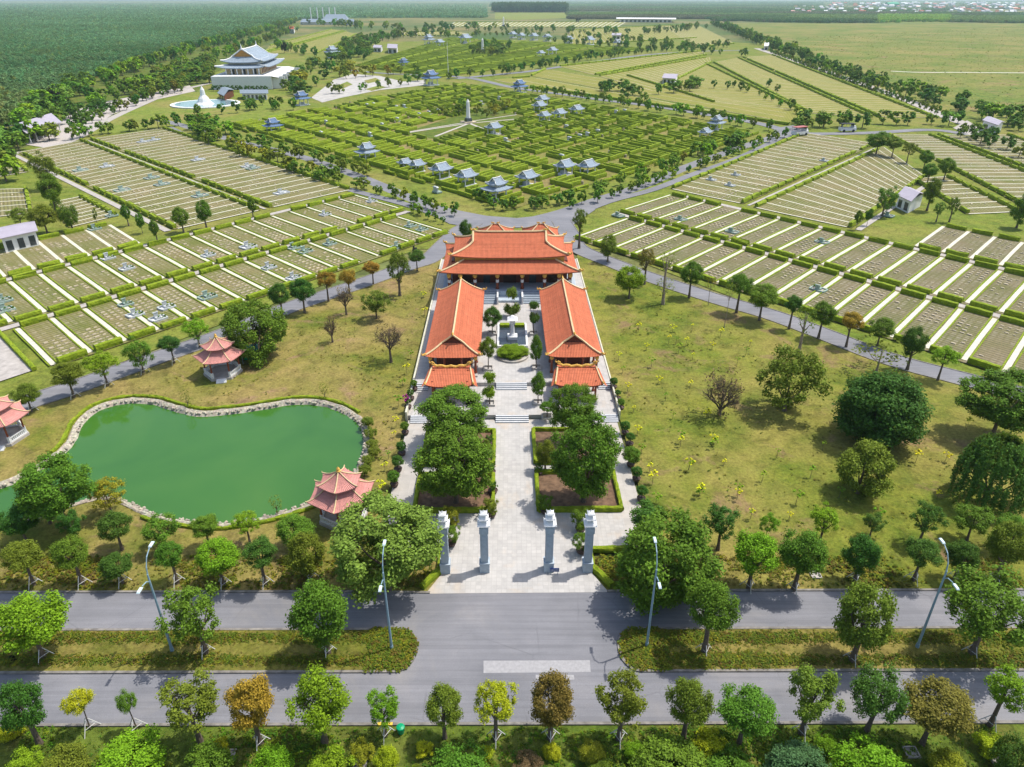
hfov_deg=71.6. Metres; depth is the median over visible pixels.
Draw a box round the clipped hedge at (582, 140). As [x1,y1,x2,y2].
[575,136,591,143]
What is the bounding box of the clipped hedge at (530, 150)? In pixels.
[521,147,536,152]
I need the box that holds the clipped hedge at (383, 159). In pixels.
[375,156,393,161]
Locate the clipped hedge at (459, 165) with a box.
[454,162,469,167]
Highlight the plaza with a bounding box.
[409,419,627,593]
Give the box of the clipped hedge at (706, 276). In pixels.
[703,273,715,282]
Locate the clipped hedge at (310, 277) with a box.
[295,273,315,280]
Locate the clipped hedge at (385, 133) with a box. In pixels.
[376,131,393,135]
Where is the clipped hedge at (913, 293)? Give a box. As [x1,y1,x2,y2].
[901,287,926,298]
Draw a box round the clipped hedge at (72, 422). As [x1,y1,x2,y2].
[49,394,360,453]
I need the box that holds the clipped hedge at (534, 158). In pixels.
[527,156,539,160]
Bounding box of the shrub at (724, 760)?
[705,742,756,766]
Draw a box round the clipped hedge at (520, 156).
[512,153,528,160]
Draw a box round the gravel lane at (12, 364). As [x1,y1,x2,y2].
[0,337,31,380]
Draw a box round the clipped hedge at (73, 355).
[56,348,87,362]
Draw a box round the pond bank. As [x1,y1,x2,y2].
[0,397,368,525]
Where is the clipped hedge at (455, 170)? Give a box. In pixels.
[447,168,460,173]
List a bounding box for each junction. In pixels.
[431,206,594,226]
[771,125,800,137]
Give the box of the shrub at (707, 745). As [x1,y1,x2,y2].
[692,726,729,759]
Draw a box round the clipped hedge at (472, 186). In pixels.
[465,184,477,188]
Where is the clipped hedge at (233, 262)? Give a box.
[223,258,243,266]
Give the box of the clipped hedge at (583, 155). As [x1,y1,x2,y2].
[582,154,601,158]
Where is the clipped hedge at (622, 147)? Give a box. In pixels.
[612,144,634,150]
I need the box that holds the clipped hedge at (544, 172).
[536,168,553,174]
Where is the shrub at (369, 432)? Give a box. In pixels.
[363,426,377,438]
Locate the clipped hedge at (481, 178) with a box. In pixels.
[471,175,486,181]
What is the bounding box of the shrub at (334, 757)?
[307,742,357,766]
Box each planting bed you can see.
[412,471,495,513]
[421,428,495,466]
[531,427,604,464]
[534,469,623,512]
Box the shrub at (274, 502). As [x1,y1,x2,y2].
[268,495,281,512]
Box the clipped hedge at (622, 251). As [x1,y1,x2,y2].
[616,247,628,254]
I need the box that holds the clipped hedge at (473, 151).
[466,149,481,153]
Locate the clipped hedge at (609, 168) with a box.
[596,164,621,172]
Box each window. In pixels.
[5,240,13,250]
[17,238,25,247]
[28,235,36,245]
[897,199,902,207]
[903,202,908,210]
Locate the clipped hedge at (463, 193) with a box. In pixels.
[457,190,472,197]
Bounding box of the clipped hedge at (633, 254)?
[631,252,647,258]
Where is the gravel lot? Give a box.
[26,85,194,146]
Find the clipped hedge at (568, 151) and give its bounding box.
[560,148,574,152]
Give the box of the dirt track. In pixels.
[895,71,1009,72]
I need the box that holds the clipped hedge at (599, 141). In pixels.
[590,139,609,143]
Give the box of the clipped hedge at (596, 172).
[587,168,605,174]
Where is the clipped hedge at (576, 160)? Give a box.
[571,157,583,163]
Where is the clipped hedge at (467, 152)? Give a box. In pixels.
[459,150,476,154]
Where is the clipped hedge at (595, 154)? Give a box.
[590,151,608,158]
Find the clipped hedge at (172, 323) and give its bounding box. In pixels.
[160,316,186,328]
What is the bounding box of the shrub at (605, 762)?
[586,756,610,766]
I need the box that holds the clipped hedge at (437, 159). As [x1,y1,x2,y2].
[426,157,444,164]
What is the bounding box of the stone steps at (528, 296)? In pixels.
[521,290,539,303]
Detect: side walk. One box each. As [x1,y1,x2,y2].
[384,420,424,523]
[602,422,644,536]
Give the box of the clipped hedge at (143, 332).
[128,326,155,339]
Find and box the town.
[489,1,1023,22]
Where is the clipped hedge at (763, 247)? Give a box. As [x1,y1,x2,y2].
[753,243,771,251]
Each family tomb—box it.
[0,293,13,302]
[0,303,15,313]
[72,166,88,171]
[87,223,101,230]
[99,162,114,167]
[99,252,115,260]
[104,211,118,217]
[113,185,131,191]
[117,297,134,307]
[118,262,135,271]
[125,307,145,318]
[136,138,149,142]
[143,173,159,179]
[148,311,167,322]
[149,136,160,140]
[153,180,170,186]
[157,300,176,310]
[190,156,205,160]
[191,191,208,197]
[197,290,217,300]
[200,249,215,257]
[238,241,257,249]
[240,162,255,167]
[245,164,260,169]
[261,261,277,270]
[273,188,289,194]
[285,271,301,280]
[288,242,300,250]
[296,245,313,254]
[318,210,331,216]
[322,238,336,246]
[365,197,377,202]
[390,241,400,249]
[404,221,416,227]
[415,224,428,231]
[611,211,624,217]
[674,215,687,220]
[705,176,716,180]
[724,181,735,186]
[724,227,739,233]
[809,284,827,292]
[814,237,829,244]
[880,211,894,217]
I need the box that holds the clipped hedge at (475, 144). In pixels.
[466,141,482,148]
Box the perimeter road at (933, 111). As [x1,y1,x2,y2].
[754,48,964,123]
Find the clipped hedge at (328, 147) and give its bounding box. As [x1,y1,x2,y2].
[325,143,345,148]
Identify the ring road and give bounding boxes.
[155,120,484,215]
[170,127,434,214]
[351,70,778,128]
[454,50,739,78]
[536,137,774,215]
[588,137,781,208]
[809,129,968,134]
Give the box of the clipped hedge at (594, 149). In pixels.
[582,146,599,154]
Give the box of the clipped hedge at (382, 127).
[376,124,390,130]
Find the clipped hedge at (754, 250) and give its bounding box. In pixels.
[745,246,764,254]
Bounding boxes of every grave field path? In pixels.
[0,188,26,215]
[0,225,139,276]
[1,195,398,321]
[15,217,440,364]
[22,141,257,227]
[60,196,105,225]
[100,128,346,206]
[452,22,624,26]
[503,79,705,109]
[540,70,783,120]
[564,53,704,72]
[569,27,690,42]
[581,218,1023,371]
[605,57,710,89]
[626,195,1023,311]
[640,64,786,108]
[667,26,723,43]
[675,133,868,202]
[718,58,863,114]
[748,55,919,116]
[756,147,919,226]
[907,141,1020,187]
[915,226,1023,264]
[923,176,1006,213]
[963,141,1023,151]
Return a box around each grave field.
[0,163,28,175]
[0,189,32,215]
[0,196,405,326]
[0,224,131,277]
[16,218,448,365]
[18,141,260,228]
[58,197,107,226]
[90,129,350,207]
[266,29,340,49]
[269,31,353,52]
[404,31,470,34]
[449,22,623,26]
[494,77,791,125]
[533,69,798,123]
[560,51,702,74]
[570,26,681,43]
[573,218,1023,372]
[602,57,709,90]
[619,196,1023,319]
[664,65,794,108]
[665,25,732,45]
[671,133,870,203]
[718,58,862,115]
[745,55,926,116]
[754,147,921,227]
[896,135,1023,201]
[910,177,1009,213]
[915,226,1023,266]
[947,135,1023,166]
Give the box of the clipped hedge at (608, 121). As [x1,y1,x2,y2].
[602,118,615,124]
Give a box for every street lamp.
[136,541,173,651]
[378,540,392,648]
[645,537,661,645]
[915,538,959,647]
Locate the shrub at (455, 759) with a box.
[431,737,490,766]
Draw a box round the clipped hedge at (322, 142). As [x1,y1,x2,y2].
[312,140,331,145]
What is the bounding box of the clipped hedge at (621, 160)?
[619,158,641,164]
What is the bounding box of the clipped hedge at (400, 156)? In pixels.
[397,154,416,160]
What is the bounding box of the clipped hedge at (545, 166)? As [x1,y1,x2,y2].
[542,163,567,172]
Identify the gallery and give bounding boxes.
[217,87,233,99]
[240,90,267,99]
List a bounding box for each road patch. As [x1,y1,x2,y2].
[484,660,590,672]
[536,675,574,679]
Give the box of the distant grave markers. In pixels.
[0,131,1023,313]
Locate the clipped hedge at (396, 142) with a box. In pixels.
[386,137,400,145]
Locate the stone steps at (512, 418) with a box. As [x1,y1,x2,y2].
[496,415,528,422]
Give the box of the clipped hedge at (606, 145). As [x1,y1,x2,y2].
[601,141,617,148]
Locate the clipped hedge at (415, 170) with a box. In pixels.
[408,166,425,174]
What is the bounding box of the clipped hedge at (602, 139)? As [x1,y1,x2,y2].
[597,138,613,141]
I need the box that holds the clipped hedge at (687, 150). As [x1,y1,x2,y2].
[677,148,690,155]
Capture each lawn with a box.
[0,258,443,590]
[92,92,311,136]
[233,84,751,207]
[336,82,351,89]
[355,38,652,76]
[364,78,380,82]
[366,86,385,90]
[410,105,521,138]
[577,255,1023,589]
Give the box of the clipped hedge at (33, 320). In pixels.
[19,314,47,326]
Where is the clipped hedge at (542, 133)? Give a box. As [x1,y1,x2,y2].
[535,131,552,136]
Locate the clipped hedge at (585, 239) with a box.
[575,234,590,242]
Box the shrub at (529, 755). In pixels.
[512,748,543,766]
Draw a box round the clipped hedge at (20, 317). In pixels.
[13,309,42,321]
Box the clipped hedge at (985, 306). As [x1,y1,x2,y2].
[970,300,997,311]
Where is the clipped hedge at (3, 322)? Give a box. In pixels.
[0,318,7,326]
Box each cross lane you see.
[0,211,409,330]
[6,196,339,280]
[16,155,169,231]
[88,140,266,208]
[613,213,1000,317]
[686,196,1003,269]
[748,147,875,205]
[856,186,924,229]
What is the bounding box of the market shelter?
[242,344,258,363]
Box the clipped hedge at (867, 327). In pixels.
[860,324,871,332]
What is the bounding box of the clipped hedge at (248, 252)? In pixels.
[239,248,258,256]
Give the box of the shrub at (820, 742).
[813,733,837,755]
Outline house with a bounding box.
[289,26,294,32]
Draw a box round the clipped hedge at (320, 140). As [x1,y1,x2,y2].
[309,138,331,143]
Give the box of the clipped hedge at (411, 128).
[401,126,416,130]
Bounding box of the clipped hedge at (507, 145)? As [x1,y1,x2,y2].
[497,141,511,147]
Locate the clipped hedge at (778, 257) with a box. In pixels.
[768,253,788,261]
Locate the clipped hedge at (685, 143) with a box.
[676,141,696,145]
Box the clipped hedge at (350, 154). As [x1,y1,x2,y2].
[346,152,358,156]
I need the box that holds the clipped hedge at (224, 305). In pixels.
[219,297,242,309]
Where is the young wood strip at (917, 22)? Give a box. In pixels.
[878,21,947,22]
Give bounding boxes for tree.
[0,3,488,125]
[0,122,26,136]
[0,131,8,145]
[0,144,16,156]
[0,149,19,171]
[0,154,20,181]
[0,505,39,540]
[0,539,43,590]
[0,588,72,664]
[0,679,47,746]
[4,130,29,150]
[5,131,19,147]
[5,207,27,223]
[7,382,42,411]
[8,107,35,122]
[8,109,35,122]
[10,451,98,528]
[16,95,31,105]
[18,103,37,112]
[22,119,44,141]
[22,203,58,233]
[25,150,60,188]
[26,89,51,101]
[27,112,43,118]
[30,92,53,109]
[30,104,42,110]
[32,99,52,111]
[34,171,63,210]
[37,121,60,139]
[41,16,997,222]
[43,106,68,120]
[47,533,91,588]
[48,95,66,106]
[49,83,66,90]
[49,360,84,397]
[54,86,72,93]
[54,507,86,546]
[55,202,78,228]
[56,102,76,117]
[57,92,70,100]
[59,87,74,97]
[59,686,100,738]
[60,72,76,83]
[60,101,77,119]
[61,77,72,84]
[61,79,80,96]
[70,82,85,95]
[70,101,86,111]
[71,112,90,125]
[71,123,85,137]
[75,78,89,92]
[77,71,95,80]
[79,349,120,386]
[80,77,95,84]
[80,85,95,96]
[81,125,92,134]
[84,92,101,102]
[89,100,108,110]
[91,98,106,105]
[92,207,96,221]
[94,509,133,550]
[95,66,110,77]
[95,550,132,588]
[96,88,109,98]
[100,121,113,133]
[102,69,118,82]
[103,64,118,75]
[111,98,124,110]
[114,79,129,94]
[114,688,147,730]
[119,204,129,225]
[120,335,154,372]
[122,119,133,130]
[127,59,138,71]
[127,79,142,90]
[129,56,143,71]
[133,78,154,90]
[134,212,144,232]
[138,90,146,100]
[140,119,153,127]
[140,512,180,544]
[141,53,155,66]
[143,77,161,92]
[147,73,158,78]
[148,219,158,239]
[150,114,163,127]
[152,79,163,90]
[153,540,184,583]
[154,335,180,363]
[154,581,221,655]
[154,666,220,743]
[156,69,168,76]
[159,79,171,92]
[160,72,174,78]
[169,62,179,69]
[169,78,183,90]
[170,206,189,232]
[179,75,189,85]
[180,318,209,346]
[183,63,198,67]
[185,67,202,74]
[186,74,195,82]
[186,113,205,121]
[187,120,202,131]
[188,513,218,542]
[189,71,201,81]
[192,116,208,131]
[193,123,216,139]
[194,199,211,227]
[194,535,240,586]
[195,56,205,62]
[200,131,213,143]
[201,70,213,82]
[201,121,215,131]
[202,62,216,70]
[202,72,212,80]
[202,112,219,124]
[206,54,217,61]
[211,129,221,138]
[216,120,233,134]
[217,297,290,368]
[221,672,274,753]
[225,138,234,146]
[229,510,260,543]
[231,144,244,155]
[239,534,277,586]
[243,98,256,109]
[244,143,257,154]
[245,134,253,142]
[247,198,256,216]
[254,133,265,146]
[257,148,267,156]
[260,143,270,149]
[261,151,271,158]
[266,282,289,316]
[267,147,285,162]
[273,512,315,545]
[279,79,290,88]
[279,142,290,155]
[281,156,296,169]
[283,530,326,581]
[284,575,349,657]
[284,660,352,745]
[287,83,297,93]
[287,159,298,172]
[288,70,306,79]
[288,78,303,84]
[288,278,315,312]
[292,81,312,92]
[293,146,304,158]
[299,163,310,172]
[306,56,318,64]
[306,160,318,171]
[308,149,318,160]
[312,170,325,180]
[313,164,327,175]
[316,271,335,301]
[318,69,328,76]
[323,315,336,342]
[324,488,444,608]
[325,51,336,59]
[325,154,335,163]
[325,164,340,180]
[331,171,344,181]
[333,66,342,76]
[334,83,344,91]
[335,159,347,171]
[335,284,353,314]
[336,60,346,68]
[338,268,355,292]
[340,36,352,42]
[344,62,355,71]
[349,158,362,173]
[350,177,358,187]
[356,38,368,45]
[357,176,370,189]
[358,48,370,56]
[358,65,370,76]
[360,164,372,173]
[360,290,392,318]
[361,261,379,283]
[365,684,399,744]
[373,320,403,362]
[386,251,410,295]
[387,183,396,195]
[407,249,424,270]
[409,190,418,202]
[411,71,421,80]
[411,418,495,503]
[412,382,489,441]
[424,680,463,739]
[437,106,447,114]
[449,201,459,214]
[458,219,471,234]
[472,187,483,196]
[473,678,518,749]
[478,336,497,370]
[481,191,489,198]
[482,370,496,406]
[483,305,501,335]
[488,197,498,208]
[490,104,501,111]
[491,1,568,13]
[498,199,508,208]
[499,46,507,53]
[500,100,510,107]
[503,286,520,315]
[508,196,520,208]
[528,196,540,208]
[528,667,575,742]
[529,301,539,335]
[529,334,542,369]
[531,371,546,405]
[536,194,549,206]
[539,401,552,419]
[540,57,550,67]
[547,382,597,441]
[548,409,622,502]
[550,193,563,204]
[561,189,575,202]
[571,208,587,248]
[576,189,586,203]
[592,180,605,191]
[592,667,648,748]
[593,186,603,202]
[600,178,608,187]
[600,233,616,261]
[604,79,617,90]
[613,505,728,615]
[615,171,626,182]
[615,265,646,298]
[617,78,629,88]
[620,85,636,98]
[627,83,636,95]
[629,498,666,530]
[635,161,647,173]
[635,168,646,180]
[636,248,655,284]
[640,92,648,100]
[641,174,651,186]
[656,278,674,296]
[657,158,668,171]
[660,252,676,304]
[664,676,716,738]
[667,79,681,92]
[668,154,680,166]
[669,152,679,162]
[671,102,681,111]
[678,80,686,89]
[678,103,689,115]
[679,260,703,297]
[684,79,696,90]
[686,577,741,655]
[690,77,701,86]
[690,141,705,155]
[692,104,703,115]
[701,502,740,550]
[702,140,717,150]
[702,143,713,154]
[702,365,745,418]
[704,278,715,304]
[713,682,779,745]
[722,133,742,147]
[723,284,736,327]
[726,272,754,312]
[732,129,750,143]
[733,528,780,593]
[748,283,779,320]
[759,512,780,536]
[776,528,830,595]
[783,294,803,329]
[786,662,845,742]
[791,117,803,128]
[795,110,811,119]
[795,304,817,351]
[802,118,814,126]
[804,56,816,65]
[809,502,839,539]
[810,300,838,338]
[814,110,834,126]
[817,57,830,66]
[822,59,832,69]
[825,63,839,70]
[831,367,936,450]
[831,579,898,667]
[836,65,845,74]
[836,109,853,126]
[836,115,847,126]
[840,65,852,76]
[840,532,882,583]
[841,311,865,346]
[848,69,863,80]
[850,661,911,732]
[851,331,911,371]
[854,111,871,127]
[855,210,862,227]
[862,73,872,82]
[862,512,888,535]
[864,74,880,88]
[864,131,891,154]
[865,208,873,225]
[867,316,896,345]
[871,76,886,89]
[876,109,893,123]
[876,186,900,216]
[885,137,903,156]
[890,111,905,124]
[898,83,913,95]
[900,326,930,369]
[901,673,978,746]
[902,78,915,86]
[902,143,918,162]
[903,111,915,124]
[904,536,943,586]
[909,499,949,538]
[914,81,927,92]
[917,83,938,96]
[918,88,934,100]
[919,149,934,167]
[921,163,939,181]
[923,177,942,210]
[926,113,939,123]
[928,94,942,103]
[930,345,962,380]
[933,202,946,221]
[935,85,949,98]
[936,157,956,179]
[941,109,960,125]
[942,560,1023,657]
[943,538,980,580]
[946,197,960,221]
[947,431,1023,518]
[950,97,970,110]
[952,502,997,540]
[953,100,967,110]
[954,366,1023,435]
[955,89,972,99]
[968,122,986,132]
[970,128,982,137]
[973,130,988,144]
[974,101,995,117]
[975,99,986,108]
[978,663,1023,731]
[980,101,1006,116]
[982,518,1023,585]
[984,126,1000,140]
[993,512,1023,539]
[1001,105,1022,126]
[1001,134,1016,147]
[1003,103,1023,118]
[1008,194,1023,227]
[1010,116,1023,130]
[1011,144,1023,156]
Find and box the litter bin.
[396,723,404,734]
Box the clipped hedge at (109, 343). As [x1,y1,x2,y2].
[93,336,122,351]
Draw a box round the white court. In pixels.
[312,74,424,101]
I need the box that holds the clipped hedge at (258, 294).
[246,288,267,300]
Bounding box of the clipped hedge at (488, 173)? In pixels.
[480,171,494,175]
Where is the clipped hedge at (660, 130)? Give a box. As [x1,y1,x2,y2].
[652,128,666,134]
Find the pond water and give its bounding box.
[0,403,362,522]
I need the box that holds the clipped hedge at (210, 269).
[199,264,220,274]
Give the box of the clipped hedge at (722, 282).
[719,279,737,287]
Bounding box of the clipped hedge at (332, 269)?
[318,266,337,273]
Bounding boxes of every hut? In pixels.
[0,221,39,252]
[373,45,382,51]
[387,44,397,52]
[612,33,621,39]
[662,73,677,83]
[764,42,768,49]
[896,186,922,212]
[982,116,1003,132]
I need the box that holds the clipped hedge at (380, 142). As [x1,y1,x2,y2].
[371,140,386,145]
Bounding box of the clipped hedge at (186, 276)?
[173,272,195,281]
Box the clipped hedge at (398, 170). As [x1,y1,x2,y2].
[389,166,409,175]
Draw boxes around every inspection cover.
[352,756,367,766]
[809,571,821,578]
[902,746,920,758]
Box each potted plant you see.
[386,470,399,487]
[391,455,404,471]
[395,441,406,455]
[400,421,409,434]
[402,394,411,408]
[407,389,413,400]
[410,380,417,390]
[442,505,460,525]
[448,525,460,546]
[481,497,498,517]
[485,434,493,445]
[488,481,497,493]
[534,463,542,474]
[535,493,552,514]
[570,507,588,532]
[572,531,584,554]
[609,377,617,388]
[614,389,620,399]
[617,398,624,409]
[619,420,630,434]
[621,446,640,467]
[626,432,635,446]
[630,466,642,481]
[636,484,648,501]
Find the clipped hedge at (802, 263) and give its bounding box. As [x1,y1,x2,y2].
[792,259,813,268]
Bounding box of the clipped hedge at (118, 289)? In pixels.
[110,283,134,293]
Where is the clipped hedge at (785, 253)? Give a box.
[775,249,795,257]
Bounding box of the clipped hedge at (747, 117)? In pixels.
[637,101,788,124]
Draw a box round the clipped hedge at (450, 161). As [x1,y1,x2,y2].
[439,159,452,163]
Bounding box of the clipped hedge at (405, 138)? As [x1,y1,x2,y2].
[397,135,416,140]
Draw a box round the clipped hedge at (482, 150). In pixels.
[474,147,490,153]
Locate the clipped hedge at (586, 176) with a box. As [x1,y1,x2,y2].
[575,171,596,180]
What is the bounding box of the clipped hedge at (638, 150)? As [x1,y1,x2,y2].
[629,147,645,153]
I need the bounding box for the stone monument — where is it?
[432,186,441,193]
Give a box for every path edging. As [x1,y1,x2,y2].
[0,194,404,320]
[12,216,449,365]
[573,217,1023,369]
[618,194,1023,310]
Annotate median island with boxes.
[0,630,413,670]
[620,628,1023,668]
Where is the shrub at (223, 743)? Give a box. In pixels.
[214,736,230,758]
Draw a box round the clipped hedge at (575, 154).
[560,152,579,159]
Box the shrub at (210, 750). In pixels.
[184,739,235,766]
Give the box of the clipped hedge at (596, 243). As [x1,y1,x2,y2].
[593,240,604,247]
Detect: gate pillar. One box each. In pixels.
[437,511,450,573]
[477,510,489,572]
[543,509,556,572]
[582,510,597,572]
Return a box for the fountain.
[170,86,239,108]
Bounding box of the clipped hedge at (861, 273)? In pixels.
[850,268,872,278]
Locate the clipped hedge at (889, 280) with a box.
[877,275,901,285]
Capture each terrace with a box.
[408,386,617,419]
[415,259,609,385]
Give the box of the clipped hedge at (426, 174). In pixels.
[419,171,443,178]
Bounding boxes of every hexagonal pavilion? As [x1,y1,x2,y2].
[0,395,30,450]
[191,334,244,383]
[305,464,375,529]
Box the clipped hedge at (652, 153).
[642,150,663,155]
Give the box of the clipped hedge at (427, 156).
[417,153,434,159]
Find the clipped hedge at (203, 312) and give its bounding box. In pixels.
[190,306,215,318]
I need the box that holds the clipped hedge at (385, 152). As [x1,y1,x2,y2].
[378,149,396,156]
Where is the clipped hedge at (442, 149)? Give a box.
[438,146,455,150]
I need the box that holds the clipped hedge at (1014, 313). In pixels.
[1004,308,1023,319]
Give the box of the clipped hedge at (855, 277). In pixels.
[843,272,866,282]
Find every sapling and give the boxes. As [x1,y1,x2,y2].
[376,479,385,489]
[649,469,658,482]
[652,492,662,500]
[697,482,705,495]
[792,489,804,503]
[873,507,885,515]
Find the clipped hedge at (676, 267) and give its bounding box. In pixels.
[673,264,691,272]
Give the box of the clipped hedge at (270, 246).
[261,242,279,250]
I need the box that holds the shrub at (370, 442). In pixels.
[365,438,378,448]
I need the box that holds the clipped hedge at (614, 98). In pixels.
[532,85,637,102]
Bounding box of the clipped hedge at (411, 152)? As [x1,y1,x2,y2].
[401,150,420,154]
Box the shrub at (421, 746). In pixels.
[416,740,433,758]
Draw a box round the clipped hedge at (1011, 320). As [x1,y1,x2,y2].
[999,314,1023,326]
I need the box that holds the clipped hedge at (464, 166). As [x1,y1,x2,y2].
[457,164,471,168]
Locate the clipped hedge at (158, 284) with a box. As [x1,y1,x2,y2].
[145,279,169,289]
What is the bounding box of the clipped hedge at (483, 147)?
[477,145,495,150]
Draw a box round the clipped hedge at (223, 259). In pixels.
[216,254,235,263]
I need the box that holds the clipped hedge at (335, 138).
[327,134,341,141]
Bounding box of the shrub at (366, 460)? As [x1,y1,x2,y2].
[361,454,374,465]
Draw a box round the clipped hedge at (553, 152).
[548,150,566,154]
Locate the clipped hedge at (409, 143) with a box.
[407,139,425,145]
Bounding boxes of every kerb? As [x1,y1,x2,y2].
[0,590,429,593]
[0,627,417,673]
[0,720,1023,726]
[10,224,459,399]
[27,224,481,409]
[405,258,620,420]
[552,221,1017,399]
[570,220,1023,387]
[607,588,1023,591]
[617,626,1023,672]
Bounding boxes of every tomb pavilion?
[262,117,283,130]
[294,90,311,105]
[323,45,340,57]
[353,141,380,158]
[396,157,411,166]
[398,58,407,65]
[407,159,426,172]
[420,70,440,85]
[422,34,434,43]
[428,161,453,179]
[434,39,444,45]
[453,168,478,186]
[458,34,471,43]
[480,175,512,201]
[484,121,503,134]
[508,31,517,37]
[511,79,528,92]
[514,169,539,186]
[517,33,525,39]
[528,33,538,40]
[531,100,547,112]
[535,95,549,102]
[536,111,551,120]
[546,47,558,54]
[551,108,567,118]
[553,158,576,175]
[568,104,584,113]
[576,158,599,172]
[585,36,595,44]
[697,127,713,136]
[707,114,726,130]
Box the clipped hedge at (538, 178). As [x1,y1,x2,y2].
[521,171,541,180]
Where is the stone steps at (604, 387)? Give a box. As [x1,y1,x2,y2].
[598,382,610,389]
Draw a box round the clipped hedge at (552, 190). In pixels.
[542,186,559,194]
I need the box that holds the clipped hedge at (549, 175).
[542,171,557,179]
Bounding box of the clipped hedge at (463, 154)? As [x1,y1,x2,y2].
[454,151,471,156]
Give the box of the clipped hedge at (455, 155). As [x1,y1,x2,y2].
[448,152,465,159]
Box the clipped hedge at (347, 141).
[345,139,357,146]
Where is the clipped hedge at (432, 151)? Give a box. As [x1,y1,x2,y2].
[424,147,442,155]
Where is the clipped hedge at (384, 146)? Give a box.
[377,143,393,149]
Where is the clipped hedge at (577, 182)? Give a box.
[568,180,580,185]
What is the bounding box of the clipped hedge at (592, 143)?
[586,141,601,147]
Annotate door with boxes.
[458,275,470,282]
[483,275,489,282]
[503,275,515,282]
[529,275,535,282]
[548,274,560,282]
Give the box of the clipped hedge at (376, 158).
[366,155,385,162]
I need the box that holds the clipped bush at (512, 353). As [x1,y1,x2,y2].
[495,343,529,363]
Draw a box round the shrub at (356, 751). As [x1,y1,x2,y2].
[349,736,375,766]
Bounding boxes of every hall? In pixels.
[211,41,298,89]
[421,276,486,394]
[436,227,583,302]
[476,221,514,229]
[521,221,558,234]
[537,275,606,398]
[885,2,898,5]
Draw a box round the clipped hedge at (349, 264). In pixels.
[340,259,358,268]
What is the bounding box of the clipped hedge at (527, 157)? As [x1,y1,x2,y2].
[520,155,535,159]
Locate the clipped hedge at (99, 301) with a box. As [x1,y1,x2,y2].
[86,296,111,307]
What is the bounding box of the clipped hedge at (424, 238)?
[416,234,431,242]
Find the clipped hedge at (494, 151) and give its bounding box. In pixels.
[487,148,504,154]
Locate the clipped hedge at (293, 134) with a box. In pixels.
[282,131,303,138]
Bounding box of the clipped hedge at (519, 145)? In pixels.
[510,141,529,148]
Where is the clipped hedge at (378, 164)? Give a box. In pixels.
[369,160,388,169]
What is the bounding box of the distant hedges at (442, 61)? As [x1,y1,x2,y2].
[0,21,1023,283]
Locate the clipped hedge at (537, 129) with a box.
[528,126,544,133]
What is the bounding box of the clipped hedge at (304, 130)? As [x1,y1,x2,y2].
[297,127,310,133]
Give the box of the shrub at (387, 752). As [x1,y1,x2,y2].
[372,744,399,766]
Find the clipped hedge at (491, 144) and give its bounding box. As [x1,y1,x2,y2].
[487,142,505,149]
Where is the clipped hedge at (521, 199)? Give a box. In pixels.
[513,196,523,203]
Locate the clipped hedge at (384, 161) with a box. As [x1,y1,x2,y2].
[379,158,394,162]
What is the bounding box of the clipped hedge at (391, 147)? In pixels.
[381,145,398,149]
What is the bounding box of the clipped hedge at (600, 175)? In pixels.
[593,172,606,178]
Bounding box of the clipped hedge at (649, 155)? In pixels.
[641,153,657,158]
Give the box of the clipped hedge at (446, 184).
[435,179,458,189]
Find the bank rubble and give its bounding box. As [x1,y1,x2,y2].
[0,398,367,524]
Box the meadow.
[731,23,1023,136]
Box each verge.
[0,724,1023,766]
[166,123,412,203]
[626,141,767,194]
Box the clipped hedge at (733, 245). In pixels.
[724,241,742,248]
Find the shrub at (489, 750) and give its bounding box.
[474,745,494,762]
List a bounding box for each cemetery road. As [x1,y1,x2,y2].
[10,222,479,409]
[553,221,1022,396]
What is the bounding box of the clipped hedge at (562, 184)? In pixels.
[550,179,573,188]
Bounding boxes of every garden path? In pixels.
[410,115,511,131]
[410,123,466,132]
[436,123,469,135]
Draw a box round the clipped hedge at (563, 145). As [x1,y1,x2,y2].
[554,141,573,148]
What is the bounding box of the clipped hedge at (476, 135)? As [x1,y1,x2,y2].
[467,131,485,138]
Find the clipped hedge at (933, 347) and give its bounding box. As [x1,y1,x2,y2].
[929,344,960,359]
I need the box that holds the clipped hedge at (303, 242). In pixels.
[291,239,307,245]
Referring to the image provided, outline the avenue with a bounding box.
[0,591,1023,722]
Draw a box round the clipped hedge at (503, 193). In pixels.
[493,190,512,198]
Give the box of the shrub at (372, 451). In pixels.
[367,445,381,457]
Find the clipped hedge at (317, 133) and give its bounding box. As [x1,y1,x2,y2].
[312,130,325,137]
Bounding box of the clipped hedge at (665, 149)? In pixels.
[658,147,676,152]
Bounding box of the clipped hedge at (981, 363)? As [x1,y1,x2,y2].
[967,356,1001,370]
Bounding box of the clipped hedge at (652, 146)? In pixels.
[647,142,660,149]
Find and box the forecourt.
[954,121,987,134]
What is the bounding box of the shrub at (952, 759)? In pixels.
[926,746,965,766]
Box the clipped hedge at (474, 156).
[464,153,485,161]
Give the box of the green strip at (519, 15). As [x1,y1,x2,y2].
[495,11,566,19]
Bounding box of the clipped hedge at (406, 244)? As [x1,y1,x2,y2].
[398,240,414,248]
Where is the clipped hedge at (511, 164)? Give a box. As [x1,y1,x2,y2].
[502,161,520,167]
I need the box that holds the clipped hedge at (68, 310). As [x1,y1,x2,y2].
[54,305,81,316]
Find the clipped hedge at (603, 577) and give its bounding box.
[592,545,646,587]
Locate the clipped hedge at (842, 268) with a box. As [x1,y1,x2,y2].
[824,261,845,271]
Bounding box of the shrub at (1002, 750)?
[988,730,1023,766]
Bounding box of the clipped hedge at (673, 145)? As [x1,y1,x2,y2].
[666,143,689,148]

